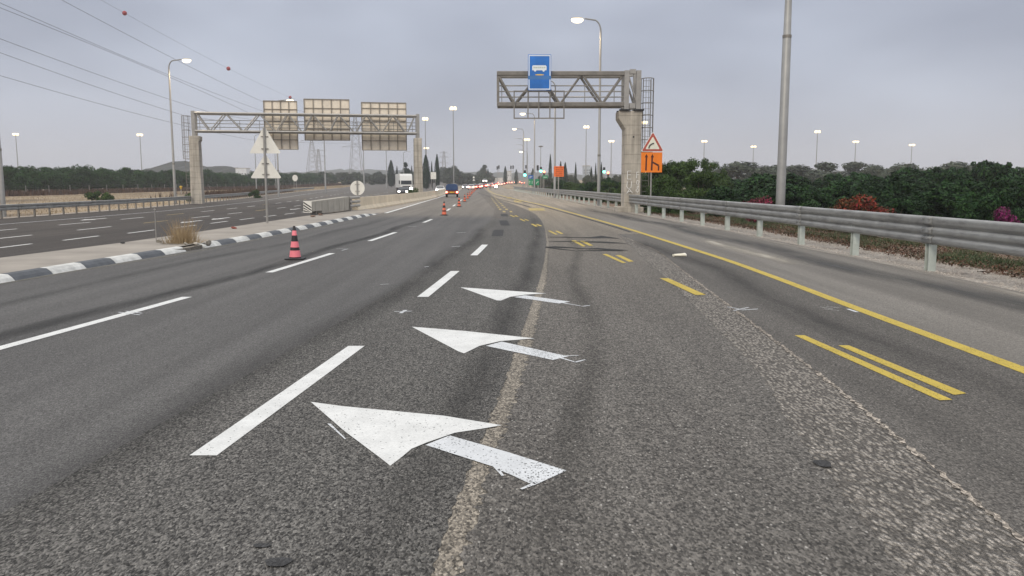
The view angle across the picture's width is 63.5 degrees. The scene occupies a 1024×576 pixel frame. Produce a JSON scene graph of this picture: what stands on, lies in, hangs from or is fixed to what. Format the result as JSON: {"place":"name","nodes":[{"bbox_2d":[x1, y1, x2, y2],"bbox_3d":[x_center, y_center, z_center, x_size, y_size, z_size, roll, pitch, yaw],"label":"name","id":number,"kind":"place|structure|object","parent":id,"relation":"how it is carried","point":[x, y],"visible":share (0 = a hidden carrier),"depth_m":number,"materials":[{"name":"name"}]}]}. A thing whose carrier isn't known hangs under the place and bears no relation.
{"place":"outdoors","nodes":[
{"label":"outdoors","id":0,"kind":"place"},
{"bbox_2d":[3,188,333,218],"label":"gravel verge","id":1,"kind":"structure","parent":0,"point":[133,208],"depth_m":66.25,"materials":[{"name":"grey gravel"}]},
{"bbox_2d":[0,187,313,218],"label":"guardrail","id":2,"kind":"object","parent":1,"relation":"on","point":[33,206],"visible":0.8,"depth_m":62.81,"materials":[{"name":"metal"}]},
{"bbox_2d":[5,185,349,216],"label":"dry grass","id":3,"kind":"structure","parent":0,"point":[315,188],"depth_m":115.67,"materials":[{"name":"plant"}]},
{"bbox_2d":[0,209,384,273],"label":"traffic island","id":4,"kind":"structure","parent":0,"point":[27,261],"depth_m":20.85,"materials":[{"name":"concrete"}]},
{"bbox_2d":[156,214,210,250],"bbox_3d":[-8.818,-1.426,21.459,1.763,1.038,2.545,2,7,16],"label":"dry bush","id":5,"kind":"object","parent":4,"relation":"on","point":[183,235],"visible":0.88,"depth_m":21.83,"materials":[{"name":"plant"}]},
{"bbox_2d":[250,127,280,222],"bbox_3d":[-9.856,-4.500,33.103,1.228,3.795,0.101,0,7,0],"label":"road sign","id":6,"kind":"object","parent":4,"relation":"on","point":[265,144],"visible":0.92,"depth_m":33.03,"materials":[{"name":"metal"}]},
{"bbox_2d":[303,196,360,214],"bbox_3d":[-9.813,-4.584,45.607,0.600,0.840,9.176,1,7,4],"label":"crash cushion","id":7,"kind":"object","parent":4,"relation":"on","point":[322,206],"visible":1,"depth_m":44.25,"materials":[{"name":"beige metal"}]},
{"bbox_2d":[350,181,364,195],"bbox_3d":[-9.560,-5.693,51.195,0.897,1.876,0.101,0,7,0],"label":"road sign","id":8,"kind":"object","parent":4,"relation":"on","point":[357,188],"visible":0.92,"depth_m":51.17,"materials":[{"name":"metal"}]},
{"bbox_2d":[143,161,253,172],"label":"hill","id":9,"kind":"structure","parent":0,"point":[180,165],"depth_m":713.62,"materials":[{"name":"green plant"}]},
{"bbox_2d":[0,181,461,257],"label":"carriageway","id":10,"kind":"structure","parent":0,"point":[30,235],"depth_m":46.25,"materials":[{"name":"grey asphalt"}]},
{"bbox_2d":[395,174,413,192],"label":"truck","id":11,"kind":"object","parent":10,"relation":"on","point":[403,180],"visible":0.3,"depth_m":160.81,"materials":[{"name":"white metal"}]},
{"bbox_2d":[352,186,461,209],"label":"concrete barrier","id":12,"kind":"object","parent":10,"relation":"on","point":[375,202],"visible":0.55,"depth_m":65.22,"materials":[{"name":"beige concrete"}]},
{"bbox_2d":[5,180,685,465],"bbox_3d":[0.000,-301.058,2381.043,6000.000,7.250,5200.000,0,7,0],"label":"ground","id":13,"kind":"structure","parent":0,"point":[506,186],"depth_m":112.52,"materials":[{"name":"brown soil"}]},
{"bbox_2d":[0,141,6,216],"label":"street lamp","id":14,"kind":"object","parent":13,"relation":"on","point":[2,197],"visible":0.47,"depth_m":51.52,"materials":[{"name":"metal"}]},
{"bbox_2d":[3,165,16,190],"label":"orchard tree","id":15,"kind":"object","parent":13,"relation":"on","point":[8,176],"visible":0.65,"depth_m":152.69,"materials":[{"name":"green plant"}]},
{"bbox_2d":[8,171,34,190],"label":"orchard tree","id":16,"kind":"object","parent":13,"relation":"on","point":[22,180],"visible":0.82,"depth_m":157.43,"materials":[{"name":"green plant"}]},
{"bbox_2d":[25,167,53,190],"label":"orchard tree","id":17,"kind":"object","parent":13,"relation":"on","point":[41,178],"visible":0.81,"depth_m":162.38,"materials":[{"name":"green plant"}]},
{"bbox_2d":[46,169,70,190],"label":"orchard tree","id":18,"kind":"object","parent":13,"relation":"on","point":[60,179],"visible":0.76,"depth_m":168.07,"materials":[{"name":"green plant"}]},
{"bbox_2d":[60,170,82,189],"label":"orchard tree","id":19,"kind":"object","parent":13,"relation":"on","point":[75,180],"visible":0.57,"depth_m":173.63,"materials":[{"name":"green plant"}]},
{"bbox_2d":[70,167,93,188],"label":"orchard tree","id":20,"kind":"object","parent":13,"relation":"on","point":[85,174],"visible":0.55,"depth_m":178.86,"materials":[{"name":"green plant"}]},
{"bbox_2d":[85,170,105,188],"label":"orchard tree","id":21,"kind":"object","parent":13,"relation":"on","point":[96,183],"visible":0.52,"depth_m":184.44,"materials":[{"name":"green plant"}]},
{"bbox_2d":[84,191,114,200],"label":"shrub","id":22,"kind":"object","parent":13,"relation":"on","point":[96,197],"visible":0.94,"depth_m":94.75,"materials":[{"name":"green plant"}]},
{"bbox_2d":[94,167,118,188],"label":"orchard tree","id":23,"kind":"object","parent":13,"relation":"on","point":[111,179],"visible":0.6,"depth_m":189.25,"materials":[{"name":"green plant"}]},
{"bbox_2d":[110,171,127,188],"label":"orchard tree","id":24,"kind":"object","parent":13,"relation":"on","point":[120,183],"visible":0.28,"depth_m":194.75,"materials":[{"name":"green plant"}]},
{"bbox_2d":[118,167,138,188],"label":"orchard tree","id":25,"kind":"object","parent":13,"relation":"on","point":[125,173],"visible":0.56,"depth_m":199.87,"materials":[{"name":"green plant"}]},
{"bbox_2d":[130,169,146,187],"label":"orchard tree","id":26,"kind":"object","parent":13,"relation":"on","point":[139,177],"visible":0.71,"depth_m":205.78,"materials":[{"name":"green plant"}]},
{"bbox_2d":[143,171,157,188],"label":"orchard tree","id":27,"kind":"object","parent":13,"relation":"on","point":[150,178],"visible":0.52,"depth_m":211.32,"materials":[{"name":"green plant"}]},
{"bbox_2d":[148,172,165,187],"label":"orchard tree","id":28,"kind":"object","parent":13,"relation":"on","point":[160,180],"visible":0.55,"depth_m":216.94,"materials":[{"name":"green plant"}]},
{"bbox_2d":[157,170,180,187],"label":"orchard tree","id":29,"kind":"object","parent":13,"relation":"on","point":[166,176],"visible":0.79,"depth_m":221.04,"materials":[{"name":"green plant"}]},
{"bbox_2d":[5,182,351,196],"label":"dry brush","id":30,"kind":"object","parent":13,"relation":"on","point":[69,191],"visible":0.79,"depth_m":179.04,"materials":[{"name":"brown plant"}]},
{"bbox_2d":[168,58,190,203],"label":"street lamp","id":31,"kind":"object","parent":13,"relation":"on","point":[186,60],"visible":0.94,"depth_m":86.56,"materials":[{"name":"metal"}]},
{"bbox_2d":[176,171,189,187],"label":"orchard tree","id":32,"kind":"object","parent":13,"relation":"on","point":[182,177],"visible":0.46,"depth_m":231.50,"materials":[{"name":"green plant"}]},
{"bbox_2d":[207,172,223,187],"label":"orchard tree","id":33,"kind":"object","parent":13,"relation":"on","point":[214,177],"visible":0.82,"depth_m":256.21,"materials":[{"name":"green plant"}]},
{"bbox_2d":[150,187,293,198],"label":"dry brush","id":34,"kind":"object","parent":13,"relation":"on","point":[223,191],"visible":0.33,"depth_m":134.62,"materials":[{"name":"brown plant"}]},
{"bbox_2d":[181,99,422,203],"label":"sign gantry","id":35,"kind":"object","parent":13,"relation":"on","point":[383,125],"visible":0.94,"depth_m":87.11,"materials":[{"name":"metal"}]},
{"bbox_2d":[336,172,350,184],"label":"distant tree","id":36,"kind":"object","parent":13,"relation":"on","point":[343,177],"visible":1,"depth_m":394.16,"materials":[{"name":"green plant"}]},
{"bbox_2d":[343,117,362,173],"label":"power pylon","id":37,"kind":"object","parent":13,"relation":"on","point":[356,123],"visible":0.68,"depth_m":506.42,"materials":[{"name":"metal"}]},
{"bbox_2d":[387,160,394,186],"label":"cypress","id":38,"kind":"object","parent":13,"relation":"on","point":[391,178],"visible":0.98,"depth_m":326.23,"materials":[{"name":"green plant"}]},
{"bbox_2d":[422,155,430,188],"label":"cypress","id":39,"kind":"object","parent":13,"relation":"on","point":[426,169],"visible":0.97,"depth_m":246.95,"materials":[{"name":"green plant"}]},
{"bbox_2d":[434,155,439,185],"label":"cypress","id":40,"kind":"object","parent":13,"relation":"on","point":[437,170],"visible":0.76,"depth_m":247.13,"materials":[{"name":"green plant"}]},
{"bbox_2d":[442,167,458,184],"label":"distant tree","id":41,"kind":"object","parent":13,"relation":"on","point":[448,173],"visible":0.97,"depth_m":385.64,"materials":[{"name":"green plant"}]},
{"bbox_2d":[554,166,563,198],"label":"road sign","id":42,"kind":"object","parent":13,"relation":"on","point":[558,171],"visible":0.98,"depth_m":91.11,"materials":[{"name":"metal"}]},
{"bbox_2d":[700,157,731,181],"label":"feathery tree","id":43,"kind":"object","parent":13,"relation":"on","point":[710,165],"visible":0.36,"depth_m":64.78,"materials":[{"name":"green plant"}]},
{"bbox_2d":[703,161,765,179],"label":"grey tree","id":44,"kind":"object","parent":13,"relation":"on","point":[736,169],"visible":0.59,"depth_m":185.06,"materials":[{"name":"green plant"}]},
{"bbox_2d":[737,173,775,189],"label":"leafy tree","id":45,"kind":"object","parent":13,"relation":"on","point":[755,180],"visible":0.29,"depth_m":63.82,"materials":[{"name":"green plant"}]},
{"bbox_2d":[760,165,789,180],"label":"grey tree","id":46,"kind":"object","parent":13,"relation":"on","point":[772,170],"visible":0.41,"depth_m":192.40,"materials":[{"name":"green plant"}]},
{"bbox_2d":[757,172,817,189],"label":"leafy tree","id":47,"kind":"object","parent":13,"relation":"on","point":[795,179],"visible":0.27,"depth_m":61.91,"materials":[{"name":"green plant"}]},
{"bbox_2d":[786,164,813,181],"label":"grey tree","id":48,"kind":"object","parent":13,"relation":"on","point":[797,170],"visible":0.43,"depth_m":195.22,"materials":[{"name":"green plant"}]},
{"bbox_2d":[791,185,836,207],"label":"leafy tree","id":49,"kind":"object","parent":13,"relation":"on","point":[814,197],"visible":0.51,"depth_m":45.96,"materials":[{"name":"green plant"}]},
{"bbox_2d":[803,161,849,181],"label":"grey tree","id":50,"kind":"object","parent":13,"relation":"on","point":[824,168],"visible":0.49,"depth_m":191.29,"materials":[{"name":"green plant"}]},
{"bbox_2d":[814,173,842,187],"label":"leafy tree","id":51,"kind":"object","parent":13,"relation":"on","point":[827,178],"visible":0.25,"depth_m":77.86,"materials":[{"name":"green plant"}]},
{"bbox_2d":[817,181,859,207],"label":"leafy tree","id":52,"kind":"object","parent":13,"relation":"on","point":[840,190],"visible":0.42,"depth_m":47.55,"materials":[{"name":"green plant"}]},
{"bbox_2d":[821,175,870,207],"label":"leafy tree","id":53,"kind":"object","parent":13,"relation":"on","point":[856,182],"visible":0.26,"depth_m":70.76,"materials":[{"name":"green plant"}]},
{"bbox_2d":[838,161,867,174],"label":"grey tree","id":54,"kind":"object","parent":13,"relation":"on","point":[850,167],"visible":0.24,"depth_m":203.01,"materials":[{"name":"green plant"}]},
{"bbox_2d":[847,172,878,184],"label":"leafy tree","id":55,"kind":"object","parent":13,"relation":"on","point":[866,175],"visible":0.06,"depth_m":71.69,"materials":[{"name":"green plant"}]},
{"bbox_2d":[847,182,881,210],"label":"leafy tree","id":56,"kind":"object","parent":13,"relation":"on","point":[862,188],"visible":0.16,"depth_m":47.51,"materials":[{"name":"green plant"}]},
{"bbox_2d":[858,164,890,177],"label":"grey tree","id":57,"kind":"object","parent":13,"relation":"on","point":[878,170],"visible":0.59,"depth_m":186.61,"materials":[{"name":"green plant"}]},
{"bbox_2d":[860,174,922,207],"bbox_3d":[21.026,-4.725,45.423,3.406,3.068,3.126,-2,7,-17],"label":"leafy tree","id":58,"kind":"object","parent":13,"relation":"on","point":[893,186],"visible":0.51,"depth_m":44.45,"materials":[{"name":"green plant"}]},
{"bbox_2d":[864,172,918,202],"bbox_3d":[28.998,-7.094,62.961,3.807,3.479,4.642,-6,9,-38],"label":"leafy tree","id":59,"kind":"object","parent":13,"relation":"on","point":[874,178],"visible":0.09,"depth_m":63.09,"materials":[{"name":"green plant"}]},
{"bbox_2d":[878,198,922,215],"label":"leafy tree","id":60,"kind":"object","parent":13,"relation":"on","point":[906,206],"visible":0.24,"depth_m":35.75,"materials":[{"name":"green plant"}]},
{"bbox_2d":[888,162,918,170],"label":"grey tree","id":61,"kind":"object","parent":13,"relation":"on","point":[898,166],"visible":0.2,"depth_m":196.94,"materials":[{"name":"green plant"}]},
{"bbox_2d":[886,167,921,176],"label":"leafy tree","id":62,"kind":"object","parent":13,"relation":"on","point":[907,171],"visible":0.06,"depth_m":73.00,"materials":[{"name":"green plant"}]},
{"bbox_2d":[904,182,939,196],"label":"leafy tree","id":63,"kind":"object","parent":13,"relation":"on","point":[925,187],"visible":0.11,"depth_m":52.57,"materials":[{"name":"green plant"}]},
{"bbox_2d":[907,166,953,188],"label":"leafy tree","id":64,"kind":"object","parent":13,"relation":"on","point":[923,178],"visible":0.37,"depth_m":70.92,"materials":[{"name":"green plant"}]},
{"bbox_2d":[898,188,965,218],"bbox_3d":[18.674,-3.324,36.975,2.715,2.292,2.566,6,10,41],"label":"leafy tree","id":65,"kind":"object","parent":13,"relation":"on","point":[945,203],"visible":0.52,"depth_m":36.75,"materials":[{"name":"green plant"}]},
{"bbox_2d":[920,181,970,194],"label":"leafy tree","id":66,"kind":"object","parent":13,"relation":"on","point":[951,187],"visible":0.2,"depth_m":44.92,"materials":[{"name":"green plant"}]},
{"bbox_2d":[919,161,971,170],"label":"grey tree","id":67,"kind":"object","parent":13,"relation":"on","point":[957,164],"visible":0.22,"depth_m":180.72,"materials":[{"name":"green plant"}]},
{"bbox_2d":[930,167,976,184],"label":"leafy tree","id":68,"kind":"object","parent":13,"relation":"on","point":[948,171],"visible":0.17,"depth_m":70.33,"materials":[{"name":"green plant"}]},
{"bbox_2d":[930,192,976,217],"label":"leafy tree","id":69,"kind":"object","parent":13,"relation":"on","point":[958,197],"visible":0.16,"depth_m":37.74,"materials":[{"name":"green plant"}]},
{"bbox_2d":[939,175,975,188],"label":"leafy tree","id":70,"kind":"object","parent":13,"relation":"on","point":[959,180],"visible":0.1,"depth_m":48.72,"materials":[{"name":"green plant"}]},
{"bbox_2d":[956,186,1023,222],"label":"leafy tree","id":71,"kind":"object","parent":13,"relation":"on","point":[984,206],"visible":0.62,"depth_m":33.07,"materials":[{"name":"green plant"}]},
{"bbox_2d":[959,175,1023,211],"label":"leafy tree","id":72,"kind":"object","parent":13,"relation":"on","point":[981,187],"visible":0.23,"depth_m":44.15,"materials":[{"name":"green plant"}]},
{"bbox_2d":[963,160,1023,180],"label":"leafy tree","id":73,"kind":"object","parent":13,"relation":"on","point":[984,169],"visible":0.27,"depth_m":66.82,"materials":[{"name":"green plant"}]},
{"bbox_2d":[990,173,1020,208],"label":"leafy tree","id":74,"kind":"object","parent":13,"relation":"on","point":[1010,177],"visible":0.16,"depth_m":49.91,"materials":[{"name":"green plant"}]},
{"bbox_2d":[994,185,1023,213],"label":"leafy tree","id":75,"kind":"object","parent":13,"relation":"on","point":[1013,203],"visible":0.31,"depth_m":35.00,"materials":[{"name":"green plant"}]},
{"bbox_2d":[378,188,463,213],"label":"paved margin","id":76,"kind":"object","parent":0,"point":[390,208],"visible":0.31,"depth_m":61.79,"materials":[{"name":"concrete"}]},
{"bbox_2d":[0,183,1023,575],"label":"road","id":77,"kind":"structure","parent":0,"point":[494,381],"depth_m":6.27,"materials":[{"name":"grey asphalt"}]},
{"bbox_2d":[0,213,377,282],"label":"kerb","id":78,"kind":"structure","parent":77,"relation":"on","point":[32,273],"depth_m":18.44,"materials":[{"name":"white paint"}]},
{"bbox_2d":[284,226,305,259],"bbox_3d":[-4.858,-1.015,18.501,0.400,0.746,0.400,0,7,0],"label":"traffic cone","id":79,"kind":"object","parent":77,"relation":"on","point":[295,254],"visible":1,"depth_m":18.43,"materials":[{"name":"red plastic"}]},
{"bbox_2d":[445,184,457,196],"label":"pickup truck","id":80,"kind":"object","parent":77,"relation":"on","point":[451,188],"visible":0.98,"depth_m":104.28,"materials":[{"name":"blue paint"}]},
{"bbox_2d":[0,0,1023,174],"label":"sky","id":81,"kind":"structure","parent":0,"point":[944,78],"materials":[{"name":"grey"}]},
{"bbox_2d":[279,169,847,179],"bbox_3d":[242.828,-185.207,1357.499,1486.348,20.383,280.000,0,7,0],"label":"hill","id":82,"kind":"structure","parent":0,"point":[500,174],"depth_m":1298.67,"materials":[{"name":"green plant"}]},
{"bbox_2d":[509,189,1023,291],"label":"gravel verge","id":83,"kind":"structure","parent":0,"point":[981,277],"depth_m":18.89,"materials":[{"name":"grey gravel"}]},
{"bbox_2d":[551,81,555,197],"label":"street lamp","id":84,"kind":"object","parent":83,"relation":"on","point":[554,187],"visible":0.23,"depth_m":98.60,"materials":[{"name":"metal"}]},
{"bbox_2d":[497,54,653,211],"bbox_3d":[3.811,-9.077,50.008,9.424,9.488,2.100,0,7,0],"label":"sign gantry","id":85,"kind":"object","parent":83,"relation":"on","point":[539,74],"visible":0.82,"depth_m":49.12,"materials":[{"name":"concrete"}]},
{"bbox_2d":[571,17,601,205],"bbox_3d":[5.760,-13.366,63.831,2.577,14.587,0.520,0,7,0],"label":"street lamp","id":86,"kind":"object","parent":83,"relation":"on","point":[577,19],"visible":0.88,"depth_m":63.84,"materials":[{"name":"metal"}]},
{"bbox_2d":[641,132,662,215],"bbox_3d":[7.447,-6.038,44.106,1.173,4.431,0.144,0,7,0],"label":"road sign","id":87,"kind":"object","parent":83,"relation":"on","point":[651,155],"visible":0.94,"depth_m":43.96,"materials":[{"name":"metal"}]},
{"bbox_2d":[513,186,1023,270],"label":"guardrail","id":88,"kind":"object","parent":83,"relation":"on","point":[931,233],"visible":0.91,"depth_m":19.37,"materials":[{"name":"metal"}]},
{"bbox_2d":[644,210,1023,278],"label":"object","id":89,"kind":"object","parent":83,"relation":"on","point":[905,249],"visible":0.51,"depth_m":22.69,"materials":[{"name":"plant"}]},
{"bbox_2d":[513,189,1023,277],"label":"soil verge","id":90,"kind":"structure","parent":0,"point":[610,204],"depth_m":23.68,"materials":[{"name":"brown soil"}]},
{"bbox_2d":[576,181,601,200],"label":"hedge shrub","id":91,"kind":"object","parent":90,"relation":"on","point":[589,186],"visible":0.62,"depth_m":90.74,"materials":[{"name":"green plant"}]},
{"bbox_2d":[593,181,615,202],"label":"hedge shrub","id":92,"kind":"object","parent":90,"relation":"on","point":[610,184],"visible":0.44,"depth_m":76.29,"materials":[{"name":"green plant"}]},
{"bbox_2d":[594,177,620,201],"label":"hedge shrub","id":93,"kind":"object","parent":90,"relation":"on","point":[606,186],"visible":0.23,"depth_m":83.35,"materials":[{"name":"green plant"}]},
{"bbox_2d":[640,162,683,209],"bbox_3d":[9.402,-6.205,53.625,3.124,3.910,3.083,-1,7,-6],"label":"feathery tree","id":94,"kind":"object","parent":90,"relation":"on","point":[677,185],"visible":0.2,"depth_m":53.53,"materials":[{"name":"green plant"}]},
{"bbox_2d":[644,174,687,213],"bbox_3d":[9.022,-5.095,47.607,2.698,3.076,2.734,-4,8,-31],"label":"feathery tree","id":95,"kind":"object","parent":90,"relation":"on","point":[659,188],"visible":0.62,"depth_m":47.26,"materials":[{"name":"green plant"}]},
{"bbox_2d":[645,160,696,190],"bbox_3d":[11.239,-6.837,57.708,4.182,4.186,3.983,0,7,3],"label":"feathery tree","id":96,"kind":"object","parent":90,"relation":"on","point":[678,169],"visible":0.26,"depth_m":56.83,"materials":[{"name":"green plant"}]},
{"bbox_2d":[675,157,716,187],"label":"feathery tree","id":97,"kind":"object","parent":90,"relation":"on","point":[693,164],"visible":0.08,"depth_m":59.04,"materials":[{"name":"green plant"}]},
{"bbox_2d":[676,168,716,213],"bbox_3d":[11.776,-5.747,51.680,3.354,3.405,3.521,2,7,12],"label":"feathery tree","id":98,"kind":"object","parent":90,"relation":"on","point":[700,180],"visible":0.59,"depth_m":51.07,"materials":[{"name":"green plant"}]},
{"bbox_2d":[705,179,733,198],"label":"feathery tree","id":99,"kind":"object","parent":90,"relation":"on","point":[726,183],"visible":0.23,"depth_m":57.22,"materials":[{"name":"green plant"}]},
{"bbox_2d":[698,185,744,217],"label":"leafy tree","id":100,"kind":"object","parent":90,"relation":"on","point":[723,193],"visible":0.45,"depth_m":45.58,"materials":[{"name":"green plant"}]},
{"bbox_2d":[741,195,774,222],"bbox_3d":[11.169,-3.355,37.889,1.590,1.829,2.090,1,7,11],"label":"flowering shrub","id":101,"kind":"object","parent":90,"relation":"on","point":[763,200],"visible":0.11,"depth_m":37.56,"materials":[{"name":"pink plant"}]},
{"bbox_2d":[750,183,815,206],"bbox_3d":[15.072,-4.682,46.572,3.318,2.647,3.510,-2,8,-19],"label":"leafy tree","id":102,"kind":"object","parent":90,"relation":"on","point":[790,197],"visible":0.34,"depth_m":46.19,"materials":[{"name":"green plant"}]},
{"bbox_2d":[776,0,791,204],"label":"street lamp","id":103,"kind":"object","parent":90,"relation":"on","point":[783,123],"visible":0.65,"depth_m":43.97,"materials":[{"name":"metal"}]},
{"bbox_2d":[829,197,853,232],"bbox_3d":[12.162,-2.433,30.417,1.218,1.832,1.389,-5,9,-34],"label":"flowering shrub","id":104,"kind":"object","parent":90,"relation":"on","point":[843,203],"visible":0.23,"depth_m":30.16,"materials":[{"name":"orange plant"}]},
{"bbox_2d":[667,213,1023,274],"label":"weeds","id":105,"kind":"object","parent":90,"relation":"on","point":[969,254],"visible":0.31,"depth_m":23.22,"materials":[{"name":"green plant"}]},
{"bbox_2d":[843,194,895,236],"bbox_3d":[12.570,-2.344,29.179,2.028,2.056,1.810,2,7,16],"label":"flowering shrub","id":106,"kind":"object","parent":90,"relation":"on","point":[871,205],"visible":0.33,"depth_m":28.69,"materials":[{"name":"red plant"}]},
{"bbox_2d":[992,206,1021,222],"bbox_3d":[14.159,-1.539,23.899,1.378,1.622,0.817,-1,7,-8],"label":"flowering shrub","id":107,"kind":"object","parent":90,"relation":"on","point":[1002,215],"visible":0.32,"depth_m":23.86,"materials":[{"name":"purple plant"}]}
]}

